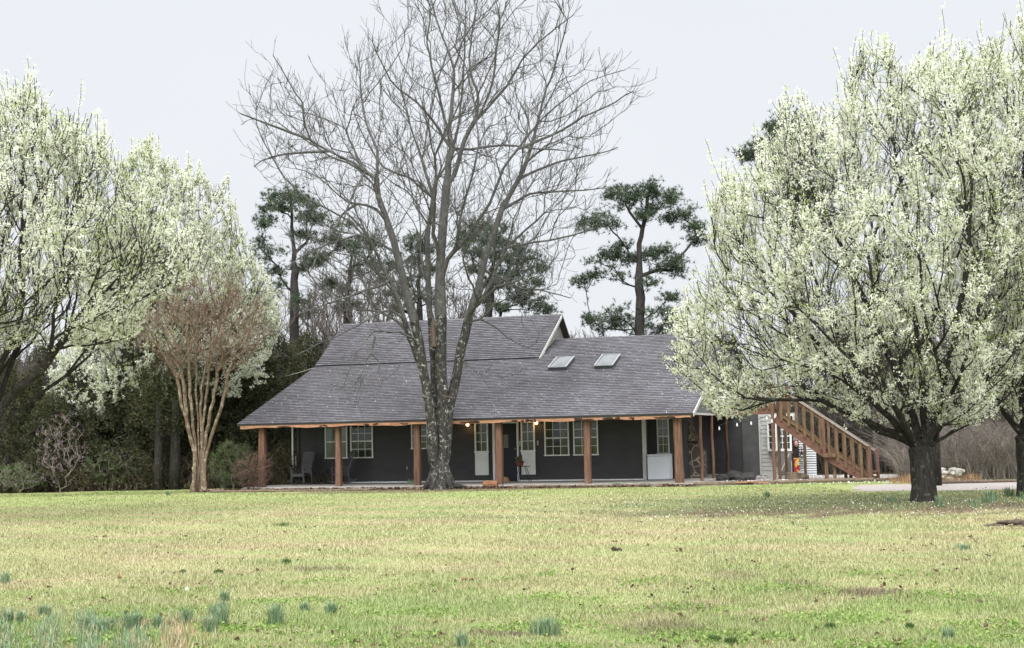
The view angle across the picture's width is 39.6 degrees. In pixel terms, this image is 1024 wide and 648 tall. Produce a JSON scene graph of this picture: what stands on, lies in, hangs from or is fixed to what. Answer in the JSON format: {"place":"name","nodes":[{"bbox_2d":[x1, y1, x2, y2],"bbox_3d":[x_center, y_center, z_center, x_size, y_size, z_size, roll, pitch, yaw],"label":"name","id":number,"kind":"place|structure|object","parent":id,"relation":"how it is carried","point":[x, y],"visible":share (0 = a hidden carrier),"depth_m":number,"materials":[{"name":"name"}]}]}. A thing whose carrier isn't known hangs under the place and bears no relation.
{"place":"outdoors","nodes":[
{"label":"outdoors","id":0,"kind":"place"},
{"bbox_2d":[0,604,219,647],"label":"dry tall grass","id":1,"kind":"structure","parent":0,"point":[180,631],"depth_m":12.45,"materials":[{"name":"plant"}]},
{"bbox_2d":[0,527,1023,647],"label":"lawn grass","id":2,"kind":"structure","parent":0,"point":[454,626],"depth_m":16.05,"materials":[{"name":"plant"}]},
{"bbox_2d":[0,438,1023,647],"bbox_3d":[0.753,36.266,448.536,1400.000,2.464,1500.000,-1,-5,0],"label":"ground","id":3,"kind":"structure","parent":0,"point":[849,487],"depth_m":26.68,"materials":[{"name":"plant"}]},
{"bbox_2d":[0,605,14,622],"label":"daffodil clump","id":4,"kind":"object","parent":3,"relation":"on","point":[7,615],"visible":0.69,"depth_m":13.63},
{"bbox_2d":[0,333,42,457],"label":"bare sapling","id":5,"kind":"object","parent":3,"relation":"on","point":[24,364],"visible":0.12,"depth_m":60.04,"materials":[{"name":"grey plant"}]},
{"bbox_2d":[0,460,52,492],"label":"green shrub","id":6,"kind":"object","parent":3,"relation":"on","point":[20,476],"visible":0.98,"depth_m":53.02,"materials":[{"name":"green plant"}]},
{"bbox_2d":[10,360,48,443],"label":"bare sapling","id":7,"kind":"object","parent":3,"relation":"on","point":[22,369],"visible":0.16,"depth_m":57.38,"materials":[{"name":"grey plant"}]},
{"bbox_2d":[2,364,59,475],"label":"juniper tree","id":8,"kind":"object","parent":3,"relation":"on","point":[40,384],"visible":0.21,"depth_m":56.65,"materials":[{"name":"green plant"}]},
{"bbox_2d":[0,364,67,483],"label":"juniper tree","id":9,"kind":"object","parent":3,"relation":"on","point":[12,383],"visible":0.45,"depth_m":54.57,"materials":[{"name":"green plant"}]},
{"bbox_2d":[0,341,80,458],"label":"juniper tree","id":10,"kind":"object","parent":3,"relation":"on","point":[43,349],"visible":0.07,"depth_m":62.76,"materials":[{"name":"green plant"}]},
{"bbox_2d":[9,389,95,491],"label":"juniper tree","id":11,"kind":"object","parent":3,"relation":"on","point":[57,407],"visible":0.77,"depth_m":54.03,"materials":[{"name":"green plant"}]},
{"bbox_2d":[32,414,89,492],"bbox_3d":[-16.776,4.801,53.002,2.077,2.940,1.602,-1,-5,0],"label":"redbud","id":12,"kind":"object","parent":3,"relation":"on","point":[58,454],"visible":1,"depth_m":52.94,"materials":[{"name":"plant"}]},
{"bbox_2d":[42,363,107,476],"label":"juniper tree","id":13,"kind":"object","parent":3,"relation":"on","point":[73,381],"visible":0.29,"depth_m":55.62,"materials":[{"name":"green plant"}]},
{"bbox_2d":[60,363,123,468],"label":"juniper tree","id":14,"kind":"object","parent":3,"relation":"on","point":[111,435],"visible":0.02,"depth_m":57.08,"materials":[{"name":"green plant"}]},
{"bbox_2d":[0,55,207,433],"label":"blossom tree","id":15,"kind":"object","parent":3,"relation":"on","point":[85,206],"visible":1,"depth_m":33.33,"materials":[{"name":"white plant"}]},
{"bbox_2d":[93,616,115,632],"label":"daffodil clump","id":16,"kind":"object","parent":3,"relation":"on","point":[106,624],"visible":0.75,"depth_m":12.91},
{"bbox_2d":[61,364,152,488],"bbox_3d":[-15.470,3.982,55.265,4.371,4.877,4.173,2,-6,-36],"label":"juniper tree","id":17,"kind":"object","parent":3,"relation":"on","point":[92,431],"visible":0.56,"depth_m":54.69,"materials":[{"name":"green plant"}]},
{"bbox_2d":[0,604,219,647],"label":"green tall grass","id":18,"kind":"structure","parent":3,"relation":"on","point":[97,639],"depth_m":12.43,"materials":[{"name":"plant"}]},
{"bbox_2d":[83,444,137,490],"bbox_3d":[-15.250,5.446,54.101,2.046,1.772,1.668,0,-5,-18],"label":"green shrub","id":19,"kind":"object","parent":3,"relation":"on","point":[100,465],"visible":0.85,"depth_m":53.91,"materials":[{"name":"green plant"}]},
{"bbox_2d":[86,346,152,460],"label":"juniper tree","id":20,"kind":"object","parent":3,"relation":"on","point":[130,356],"visible":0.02,"depth_m":57.26,"materials":[{"name":"green plant"}]},
{"bbox_2d":[119,606,142,630],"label":"daffodil clump","id":21,"kind":"object","parent":3,"relation":"on","point":[131,618],"visible":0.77,"depth_m":13.08,"materials":[{"name":"plant"}]},
{"bbox_2d":[81,228,188,452],"bbox_3d":[-16.127,1.082,61.785,6.089,11.751,6.195,0,-5,-16],"label":"juniper tree","id":22,"kind":"object","parent":3,"relation":"on","point":[141,330],"visible":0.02,"depth_m":61.57,"materials":[{"name":"green plant"}]},
{"bbox_2d":[92,357,213,481],"bbox_3d":[-13.835,3.798,55.259,4.639,5.176,4.429,1,-5,-23],"label":"juniper tree","id":23,"kind":"object","parent":3,"relation":"on","point":[139,444],"visible":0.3,"depth_m":54.62,"materials":[{"name":"green plant"}]},
{"bbox_2d":[122,354,194,489],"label":"tree","id":24,"kind":"object","parent":3,"relation":"on","point":[158,479],"visible":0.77,"depth_m":53.33,"materials":[{"name":"green plant"}]},
{"bbox_2d":[42,131,288,468],"bbox_3d":[-13.656,-0.595,56.217,10.109,14.330,6.596,-1,-5,0],"label":"blossom tree","id":25,"kind":"object","parent":3,"relation":"on","point":[212,257],"visible":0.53,"depth_m":55.58,"materials":[{"name":"white plant"}]},
{"bbox_2d":[137,254,204,454],"bbox_3d":[-15.277,1.680,65.190,5.828,11.055,5.728,3,-6,-42],"label":"juniper tree","id":26,"kind":"object","parent":3,"relation":"on","point":[178,290],"visible":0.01,"depth_m":64.68,"materials":[{"name":"green plant"}]},
{"bbox_2d":[139,350,211,489],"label":"tree","id":27,"kind":"object","parent":3,"relation":"on","point":[174,471],"visible":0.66,"depth_m":53.55,"materials":[{"name":"green plant"}]},
{"bbox_2d":[0,436,353,492],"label":"undergrowth","id":28,"kind":"object","parent":3,"relation":"on","point":[188,477],"visible":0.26,"depth_m":54.08,"materials":[{"name":"plant"}]},
{"bbox_2d":[134,349,237,477],"bbox_3d":[-12.870,3.629,56.557,5.088,5.676,4.857,1,-5,-26],"label":"juniper tree","id":29,"kind":"object","parent":3,"relation":"on","point":[215,412],"visible":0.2,"depth_m":55.79,"materials":[{"name":"green plant"}]},
{"bbox_2d":[178,607,196,626],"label":"daffodil clump","id":30,"kind":"object","parent":3,"relation":"on","point":[189,613],"visible":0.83,"depth_m":13.59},
{"bbox_2d":[199,614,221,632],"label":"daffodil clump","id":31,"kind":"object","parent":3,"relation":"on","point":[209,624],"visible":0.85,"depth_m":13.06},
{"bbox_2d":[180,360,244,466],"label":"juniper tree","id":32,"kind":"object","parent":3,"relation":"on","point":[225,418],"visible":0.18,"depth_m":56.90,"materials":[{"name":"green plant"}]},
{"bbox_2d":[210,603,231,626],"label":"daffodil clump","id":33,"kind":"object","parent":3,"relation":"on","point":[221,613],"visible":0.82,"depth_m":13.62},
{"bbox_2d":[180,348,272,470],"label":"juniper tree","id":34,"kind":"object","parent":3,"relation":"on","point":[233,421],"visible":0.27,"depth_m":57.27,"materials":[{"name":"green plant"}]},
{"bbox_2d":[208,438,257,488],"bbox_3d":[-10.403,5.177,53.011,1.906,1.930,1.629,-1,-5,0],"label":"green shrub","id":35,"kind":"object","parent":3,"relation":"on","point":[232,452],"visible":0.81,"depth_m":52.89,"materials":[{"name":"green plant"}]},
{"bbox_2d":[211,345,291,454],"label":"juniper tree","id":36,"kind":"object","parent":3,"relation":"on","point":[262,401],"visible":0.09,"depth_m":58.41,"materials":[{"name":"green plant"}]},
{"bbox_2d":[217,341,296,467],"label":"juniper tree","id":37,"kind":"object","parent":3,"relation":"on","point":[269,366],"visible":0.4,"depth_m":57.79,"materials":[{"name":"green plant"}]},
{"bbox_2d":[248,329,302,450],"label":"juniper tree","id":38,"kind":"object","parent":3,"relation":"on","point":[282,340],"visible":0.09,"depth_m":61.96,"materials":[{"name":"green plant"}]},
{"bbox_2d":[265,599,287,625],"bbox_3d":[-2.281,2.765,13.610,0.278,0.266,0.321,-3,-5,27],"label":"daffodil clump","id":39,"kind":"object","parent":3,"relation":"on","point":[276,614],"visible":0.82,"depth_m":13.57,"materials":[{"name":"plant"}]},
{"bbox_2d":[258,284,300,363],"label":"bare sapling","id":40,"kind":"object","parent":3,"relation":"on","point":[289,309],"visible":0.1,"depth_m":70.33,"materials":[{"name":"grey plant"}]},
{"bbox_2d":[278,338,308,443],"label":"juniper tree","id":41,"kind":"object","parent":3,"relation":"on","point":[298,357],"visible":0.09,"depth_m":65.79,"materials":[{"name":"green plant"}]},
{"bbox_2d":[246,183,359,439],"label":"pine tree","id":42,"kind":"object","parent":3,"relation":"on","point":[278,206],"visible":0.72,"depth_m":72.18,"materials":[{"name":"green plant"}]},
{"bbox_2d":[289,325,325,440],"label":"juniper tree","id":43,"kind":"object","parent":3,"relation":"on","point":[316,350],"visible":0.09,"depth_m":67.87,"materials":[{"name":"green plant"}]},
{"bbox_2d":[281,292,333,369],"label":"bare sapling","id":44,"kind":"object","parent":3,"relation":"on","point":[315,314],"visible":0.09,"depth_m":73.17,"materials":[{"name":"grey plant"}]},
{"bbox_2d":[294,285,345,369],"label":"bare sapling","id":45,"kind":"object","parent":3,"relation":"on","point":[315,325],"visible":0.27,"depth_m":70.19,"materials":[{"name":"grey plant"}]},
{"bbox_2d":[299,265,342,371],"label":"bare sapling","id":46,"kind":"object","parent":3,"relation":"on","point":[308,289],"visible":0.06,"depth_m":78.07,"materials":[{"name":"grey plant"}]},
{"bbox_2d":[314,307,357,343],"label":"bare sapling","id":47,"kind":"object","parent":3,"relation":"on","point":[329,314],"visible":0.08,"depth_m":74.14,"materials":[{"name":"grey plant"}]},
{"bbox_2d":[324,267,381,349],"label":"bare sapling","id":48,"kind":"object","parent":3,"relation":"on","point":[364,306],"visible":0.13,"depth_m":73.13,"materials":[{"name":"grey plant"}]},
{"bbox_2d":[317,227,400,323],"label":"pine tree","id":49,"kind":"object","parent":3,"relation":"on","point":[331,282],"visible":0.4,"depth_m":75.91,"materials":[{"name":"green plant"}]},
{"bbox_2d":[362,255,413,321],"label":"bare sapling","id":50,"kind":"object","parent":3,"relation":"on","point":[396,305],"visible":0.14,"depth_m":74.12,"materials":[{"name":"grey plant"}]},
{"bbox_2d":[375,227,452,319],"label":"pine tree","id":51,"kind":"object","parent":3,"relation":"on","point":[414,236],"visible":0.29,"depth_m":76.17,"materials":[{"name":"green plant"}]},
{"bbox_2d":[207,486,698,491],"bbox_3d":[-2.867,5.602,48.152,18.435,0.001,1.854,-3,-5,17],"label":"mulch bed","id":52,"kind":"object","parent":3,"relation":"on","point":[484,488],"visible":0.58,"depth_m":48.00,"materials":[{"name":"soil"}]},
{"bbox_2d":[126,261,277,491],"bbox_3d":[-11.242,1.810,51.029,6.047,8.491,6.039,-1,-5,0],"label":"crape myrtle","id":53,"kind":"object","parent":52,"relation":"on","point":[199,482],"visible":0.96,"depth_m":50.77,"materials":[{"name":"beige plant"}]},
{"bbox_2d":[231,452,273,488],"bbox_3d":[-9.256,5.213,50.768,1.528,1.491,1.351,-1,-5,0],"label":"twiggy shrub","id":54,"kind":"object","parent":52,"relation":"on","point":[263,458],"visible":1,"depth_m":50.69,"materials":[{"name":"plant"}]},
{"bbox_2d":[210,488,369,492],"bbox_3d":[-7.667,5.722,48.805,5.917,0.109,0.135,-2,-5,15],"label":"timber edging","id":55,"kind":"object","parent":52,"relation":"on","point":[305,490],"visible":0.89,"depth_m":48.77,"materials":[{"name":"wood"}]},
{"bbox_2d":[228,0,656,489],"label":"bare tree","id":56,"kind":"object","parent":52,"relation":"on","point":[439,409],"visible":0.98,"depth_m":48.21,"materials":[{"name":"grey plant"}]},
{"bbox_2d":[192,483,694,491],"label":"bed leaves","id":57,"kind":"object","parent":52,"relation":"on","point":[502,487],"visible":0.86,"depth_m":48.09,"materials":[{"name":"plant"}]},
{"bbox_2d":[510,484,627,487],"bbox_3d":[1.865,5.387,47.163,4.010,0.144,0.182,-3,-5,17],"label":"timber edging","id":58,"kind":"object","parent":52,"relation":"on","point":[578,486],"visible":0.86,"depth_m":47.06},
{"bbox_2d":[432,277,477,319],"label":"bare sapling","id":59,"kind":"object","parent":3,"relation":"on","point":[453,297],"visible":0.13,"depth_m":75.27,"materials":[{"name":"grey plant"}]},
{"bbox_2d":[453,631,468,647],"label":"daffodil clump","id":60,"kind":"object","parent":3,"relation":"on","point":[461,639],"visible":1,"depth_m":11.79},
{"bbox_2d":[449,297,493,318],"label":"bare sapling","id":61,"kind":"object","parent":3,"relation":"on","point":[461,310],"visible":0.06,"depth_m":77.24,"materials":[{"name":"grey plant"}]},
{"bbox_2d":[446,209,563,316],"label":"pine tree","id":62,"kind":"object","parent":3,"relation":"on","point":[501,307],"visible":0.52,"depth_m":74.14,"materials":[{"name":"green plant"}]},
{"bbox_2d":[0,562,1023,647],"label":"clover weeds","id":63,"kind":"object","parent":3,"relation":"on","point":[230,627],"visible":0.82,"depth_m":13.19,"materials":[{"name":"green plant"}]},
{"bbox_2d":[1,487,1023,647],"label":"dead leaves","id":64,"kind":"object","parent":3,"relation":"on","point":[696,640],"visible":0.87,"depth_m":15.55,"materials":[{"name":"plant"}]},
{"bbox_2d":[237,314,801,489],"bbox_3d":[1.187,2.841,56.276,19.255,6.718,15.977,-3,-5,17],"label":"farmhouse","id":65,"kind":"object","parent":3,"relation":"on","point":[566,438],"visible":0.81,"depth_m":52.32,"materials":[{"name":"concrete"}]},
{"bbox_2d":[288,451,316,483],"bbox_3d":[-7.875,5.411,53.474,0.730,1.220,0.998,-4,-5,31],"label":"rocking chair","id":66,"kind":"object","parent":65,"relation":"on","point":[309,466],"visible":1,"depth_m":53.59,"materials":[{"name":"paint"}]},
{"bbox_2d":[324,426,347,458],"bbox_3d":[-6.673,4.467,53.961,0.960,1.280,0.079,-3,-5,17],"label":"window","id":67,"kind":"structure","parent":65,"relation":"in","point":[329,431],"depth_m":54.03,"materials":[{"name":"glass"}]},
{"bbox_2d":[327,451,356,483],"bbox_3d":[-6.345,5.341,52.993,0.998,1.220,0.730,1,-5,-21],"label":"rocking chair","id":68,"kind":"object","parent":65,"relation":"on","point":[346,469],"visible":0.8,"depth_m":52.99,"materials":[{"name":"paint"}]},
{"bbox_2d":[350,425,373,457],"bbox_3d":[-5.672,4.421,53.649,0.960,1.280,0.079,-3,-5,17],"label":"window","id":69,"kind":"structure","parent":65,"relation":"in","point":[361,437],"depth_m":53.67,"materials":[{"name":"glass"}]},
{"bbox_2d":[411,424,426,448],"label":"window","id":70,"kind":"structure","parent":65,"relation":"in","point":[423,426],"depth_m":52.97,"materials":[{"name":"glass"}]},
{"bbox_2d":[474,423,488,452],"bbox_3d":[-1.127,4.165,52.236,0.560,1.100,0.079,-3,-5,17],"label":"window","id":71,"kind":"structure","parent":65,"relation":"in","point":[480,429],"depth_m":52.26,"materials":[{"name":"glass"}]},
{"bbox_2d":[503,423,516,480],"bbox_3d":[-0.204,4.682,51.908,0.830,2.100,0.108,-3,-5,17],"label":"door","id":72,"kind":"structure","parent":65,"relation":"in","point":[509,429],"depth_m":51.87,"materials":[{"name":"black paint"}]},
{"bbox_2d":[520,422,535,451],"bbox_3d":[0.574,4.088,51.706,0.570,1.100,0.079,-3,-5,17],"label":"window","id":73,"kind":"structure","parent":65,"relation":"in","point":[527,428],"depth_m":51.73,"materials":[{"name":"glass"}]},
{"bbox_2d":[544,421,569,455],"bbox_3d":[1.610,4.116,51.378,0.960,1.290,0.079,-3,-5,17],"label":"window","id":74,"kind":"structure","parent":65,"relation":"in","point":[556,434],"depth_m":51.40,"materials":[{"name":"glass"}]},
{"bbox_2d":[573,420,598,455],"bbox_3d":[2.640,4.070,51.056,0.960,1.290,0.079,-3,-5,17],"label":"window","id":75,"kind":"structure","parent":65,"relation":"in","point":[578,445],"depth_m":51.11,"materials":[{"name":"glass"}]},
{"bbox_2d":[647,454,672,479],"bbox_3d":[5.230,5.040,50.239,0.780,0.880,0.635,-3,-5,17],"label":"chest freezer","id":76,"kind":"object","parent":65,"relation":"on","point":[659,466],"visible":1,"depth_m":49.96,"materials":[{"name":"white metal"}]},
{"bbox_2d":[656,419,669,453],"bbox_3d":[5.406,4.022,50.921,0.480,1.250,0.079,-3,-5,17],"label":"window","id":77,"kind":"structure","parent":65,"relation":"in","point":[663,447],"depth_m":50.94,"materials":[{"name":"glass"}]},
{"bbox_2d":[766,415,794,472],"bbox_3d":[10.378,4.663,54.967,1.100,2.300,0.550,-3,-5,17],"label":"bay window","id":78,"kind":"structure","parent":65,"relation":"in","point":[789,437],"depth_m":54.85,"materials":[{"name":"white paint"}]},
{"bbox_2d":[527,613,563,636],"bbox_3d":[0.297,2.707,12.776,0.355,0.219,0.366,2,-6,-37],"label":"daffodil clump","id":79,"kind":"object","parent":3,"relation":"on","point":[546,626],"visible":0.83,"depth_m":12.75,"materials":[{"name":"plant"}]},
{"bbox_2d":[568,175,711,336],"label":"pine tree","id":80,"kind":"object","parent":3,"relation":"on","point":[671,197],"visible":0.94,"depth_m":70.38,"materials":[{"name":"green plant"}]},
{"bbox_2d":[375,485,1022,524],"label":"fallen petals","id":81,"kind":"object","parent":3,"relation":"on","point":[786,502],"visible":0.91,"depth_m":33.21,"materials":[{"name":"plant"}]},
{"bbox_2d":[634,478,873,486],"bbox_3d":[7.965,5.212,46.645,7.948,0.176,0.195,-1,-5,-3],"label":"timber edging","id":82,"kind":"object","parent":3,"relation":"on","point":[835,480],"visible":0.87,"depth_m":46.66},
{"bbox_2d":[726,105,851,412],"bbox_3d":[11.714,-1.551,58.291,4.544,15.318,4.989,-5,-6,42],"label":"pine tree","id":83,"kind":"object","parent":3,"relation":"on","point":[751,150],"visible":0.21,"depth_m":58.50,"materials":[{"name":"green plant"}]},
{"bbox_2d":[715,384,879,479],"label":"wooden staircase","id":84,"kind":"structure","parent":3,"relation":"on","point":[819,445],"depth_m":49.94,"materials":[{"name":"brown wood"}]},
{"bbox_2d":[782,285,826,427],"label":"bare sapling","id":85,"kind":"object","parent":3,"relation":"on","point":[805,334],"visible":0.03,"depth_m":66.02,"materials":[{"name":"grey plant"}]},
{"bbox_2d":[659,1,1023,501],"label":"blossom tree","id":86,"kind":"object","parent":3,"relation":"on","point":[913,306],"visible":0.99,"depth_m":32.50,"materials":[{"name":"white plant"}]},
{"bbox_2d":[741,358,1019,475],"bbox_3d":[18.210,3.404,60.958,21.378,5.644,14.571,-1,-5,0],"label":"brush thicket","id":87,"kind":"object","parent":3,"relation":"on","point":[820,463],"visible":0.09,"depth_m":56.74,"materials":[{"name":"plant"}]},
{"bbox_2d":[886,303,970,485],"bbox_3d":[12.713,2.115,43.051,2.835,5.720,2.544,-1,-5,0],"label":"tree","id":88,"kind":"object","parent":3,"relation":"on","point":[937,461],"visible":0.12,"depth_m":42.65,"materials":[{"name":"black plant"}]},
{"bbox_2d":[839,411,1019,481],"bbox_3d":[17.287,4.043,49.916,11.641,3.391,11.709,-1,-5,0],"label":"brush thicket","id":89,"kind":"object","parent":3,"relation":"on","point":[994,457],"visible":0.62,"depth_m":46.69,"materials":[{"name":"plant"}]},
{"bbox_2d":[852,482,1016,490],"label":"gravel drive","id":90,"kind":"structure","parent":3,"relation":"on","point":[953,486],"depth_m":41.63,"materials":[{"name":"gravel"}]},
{"bbox_2d":[942,479,1016,483],"bbox_3d":[16.352,4.832,44.029,6.507,0.121,0.153,-1,-5,-5],"label":"timber edging","id":91,"kind":"object","parent":90,"relation":"on","point":[976,481],"visible":0.83,"depth_m":43.81,"materials":[{"name":"wood"}]},
{"bbox_2d":[889,473,980,483],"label":"dry reeds","id":92,"kind":"object","parent":3,"relation":"on","point":[904,479],"visible":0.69,"depth_m":45.25,"materials":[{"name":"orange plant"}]},
{"bbox_2d":[941,467,964,479],"bbox_3d":[13.889,4.804,45.264,1.017,0.491,0.717,0,-5,-11],"label":"rubble pile","id":93,"kind":"object","parent":3,"relation":"on","point":[954,472],"visible":0.75,"depth_m":45.04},
{"bbox_2d":[945,0,1023,496],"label":"blossom tree","id":94,"kind":"object","parent":3,"relation":"on","point":[996,56],"visible":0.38,"depth_m":34.59,"materials":[{"name":"white plant"}]},
{"bbox_2d":[978,488,997,502],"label":"daffodil clump","id":95,"kind":"object","parent":3,"relation":"on","point":[990,496],"visible":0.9,"depth_m":31.92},
{"bbox_2d":[984,519,1023,526],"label":"soil mound","id":96,"kind":"object","parent":3,"relation":"on","point":[1015,522],"visible":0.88,"depth_m":24.90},
{"bbox_2d":[0,0,1023,406],"label":"sky","id":97,"kind":"structure","parent":0,"point":[171,70],"materials":[{"name":"white"}]},
{"bbox_2d":[801,321,872,471],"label":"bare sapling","id":98,"kind":"object","parent":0,"point":[810,387],"visible":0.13,"depth_m":58.00,"materials":[{"name":"brown plant"}]},
{"bbox_2d":[700,474,1011,485],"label":"gravel path","id":99,"kind":"structure","parent":0,"point":[783,477],"depth_m":51.82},
{"bbox_2d":[790,416,799,472],"bbox_3d":[10.884,4.678,54.653,0.290,2.300,0.182,-3,-5,17],"label":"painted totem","id":100,"kind":"object","parent":99,"relation":"on","point":[795,460],"visible":0.78,"depth_m":54.61,"materials":[{"name":"red paint"}]},
{"bbox_2d":[785,472,808,479],"bbox_3d":[10.122,5.421,50.517,0.908,0.319,0.600,-1,-5,0],"label":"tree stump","id":101,"kind":"object","parent":99,"relation":"on","point":[793,475],"visible":0.86,"depth_m":50.34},
{"bbox_2d":[796,434,816,474],"bbox_3d":[11.336,5.032,54.738,0.730,1.550,0.025,-3,-5,17],"label":"corrugated panel","id":102,"kind":"object","parent":99,"relation":"on","point":[811,462],"visible":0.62,"depth_m":54.69,"materials":[{"name":"metal"}]},
{"bbox_2d":[726,474,990,484],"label":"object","id":103,"kind":"object","parent":99,"relation":"on","point":[822,478],"visible":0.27,"depth_m":50.39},
{"bbox_2d":[824,320,892,456],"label":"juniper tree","id":104,"kind":"object","parent":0,"point":[842,335],"visible":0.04,"depth_m":59.32,"materials":[{"name":"green plant"}]},
{"bbox_2d":[833,335,900,472],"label":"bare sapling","id":105,"kind":"object","parent":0,"point":[874,411],"visible":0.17,"depth_m":55.63,"materials":[{"name":"brown plant"}]},
{"bbox_2d":[851,251,913,375],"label":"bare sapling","id":106,"kind":"object","parent":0,"point":[881,283],"visible":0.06,"depth_m":64.11,"materials":[{"name":"brown plant"}]},
{"bbox_2d":[934,324,1007,456],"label":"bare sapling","id":107,"kind":"object","parent":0,"point":[946,337],"visible":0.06,"depth_m":51.76,"materials":[{"name":"brown plant"}]},
{"bbox_2d":[967,331,1019,436],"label":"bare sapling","id":108,"kind":"object","parent":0,"point":[997,415],"visible":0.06,"depth_m":49.87,"materials":[{"name":"brown plant"}]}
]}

